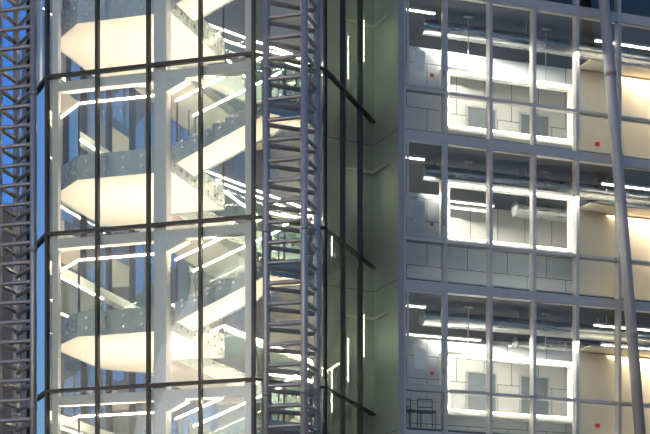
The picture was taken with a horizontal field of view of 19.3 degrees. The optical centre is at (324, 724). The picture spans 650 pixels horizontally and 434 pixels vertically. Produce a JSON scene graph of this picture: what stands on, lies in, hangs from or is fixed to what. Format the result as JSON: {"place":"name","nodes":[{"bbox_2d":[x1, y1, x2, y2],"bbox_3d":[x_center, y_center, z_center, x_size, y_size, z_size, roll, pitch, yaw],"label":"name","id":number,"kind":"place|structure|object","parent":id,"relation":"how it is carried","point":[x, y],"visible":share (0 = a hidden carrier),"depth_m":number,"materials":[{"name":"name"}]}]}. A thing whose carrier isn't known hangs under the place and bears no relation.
{"place":"outdoors","nodes":[
{"label":"outdoors","id":0,"kind":"place"},
{"bbox_2d":[2,208,21,433],"bbox_3d":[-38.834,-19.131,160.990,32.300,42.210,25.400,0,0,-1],"label":"old building","id":1,"kind":"structure","parent":0,"point":[7,373],"depth_m":149.01,"materials":[{"name":"stone"}]},
{"bbox_2d":[2,0,44,207],"label":"sky","id":2,"kind":"structure","parent":0,"point":[6,179],"materials":[{"name":"blue"}]},
{"bbox_2d":[37,0,321,433],"bbox_3d":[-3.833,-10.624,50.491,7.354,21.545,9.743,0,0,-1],"label":"stairwell frame","id":3,"kind":"object","parent":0,"point":[165,240],"depth_m":46.43,"materials":[{"name":"grey metal"}]},
{"bbox_2d":[26,0,375,433],"bbox_3d":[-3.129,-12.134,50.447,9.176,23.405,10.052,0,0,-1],"label":"glass curtain wall","id":4,"kind":"structure","parent":3,"relation":"attached to","point":[347,227],"depth_m":47.50,"materials":[{"name":"clear glass"}]},
{"bbox_2d":[404,0,649,433],"bbox_3d":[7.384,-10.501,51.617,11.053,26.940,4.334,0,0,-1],"label":"curtain wall","id":5,"kind":"structure","parent":0,"point":[490,146],"depth_m":50.73,"materials":[{"name":"glass"}]},
{"bbox_2d":[598,0,645,433],"bbox_3d":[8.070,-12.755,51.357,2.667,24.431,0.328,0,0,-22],"label":"diagonal brace","id":6,"kind":"object","parent":5,"relation":"attached to","point":[631,330],"visible":1,"depth_m":51.21,"materials":[{"name":"grey metal"}]},
{"label":"ground","id":7,"kind":"structure","parent":0,"visible":0},
{"bbox_2d":[0,0,36,433],"bbox_3d":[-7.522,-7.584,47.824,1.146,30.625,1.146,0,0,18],"label":"lattice tower","id":8,"kind":"structure","parent":7,"relation":"on","point":[17,158],"depth_m":47.42,"materials":[{"name":"metal"}]},
{"bbox_2d":[61,0,322,433],"bbox_3d":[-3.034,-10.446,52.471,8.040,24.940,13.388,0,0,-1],"label":"stair tower stairs","id":9,"kind":"structure","parent":7,"relation":"on","point":[123,355],"depth_m":48.09,"materials":[{"name":"beige concrete"}]},
{"bbox_2d":[262,0,320,433],"bbox_3d":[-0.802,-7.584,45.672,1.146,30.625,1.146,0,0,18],"label":"truss","id":10,"kind":"object","parent":7,"relation":"on","point":[304,252],"visible":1,"depth_m":45.30,"materials":[{"name":"metal"}]},
{"bbox_2d":[22,0,649,433],"bbox_3d":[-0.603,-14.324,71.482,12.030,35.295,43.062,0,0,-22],"label":"building","id":11,"kind":"structure","parent":7,"relation":"on","point":[388,216],"depth_m":56.31,"materials":[{"name":"grey metal"}]},
{"bbox_2d":[406,0,649,433],"bbox_3d":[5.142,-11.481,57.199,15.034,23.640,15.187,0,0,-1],"label":"office interior","id":12,"kind":"object","parent":7,"relation":"on","point":[597,183],"depth_m":52.48,"materials":[{"name":"white paint"}]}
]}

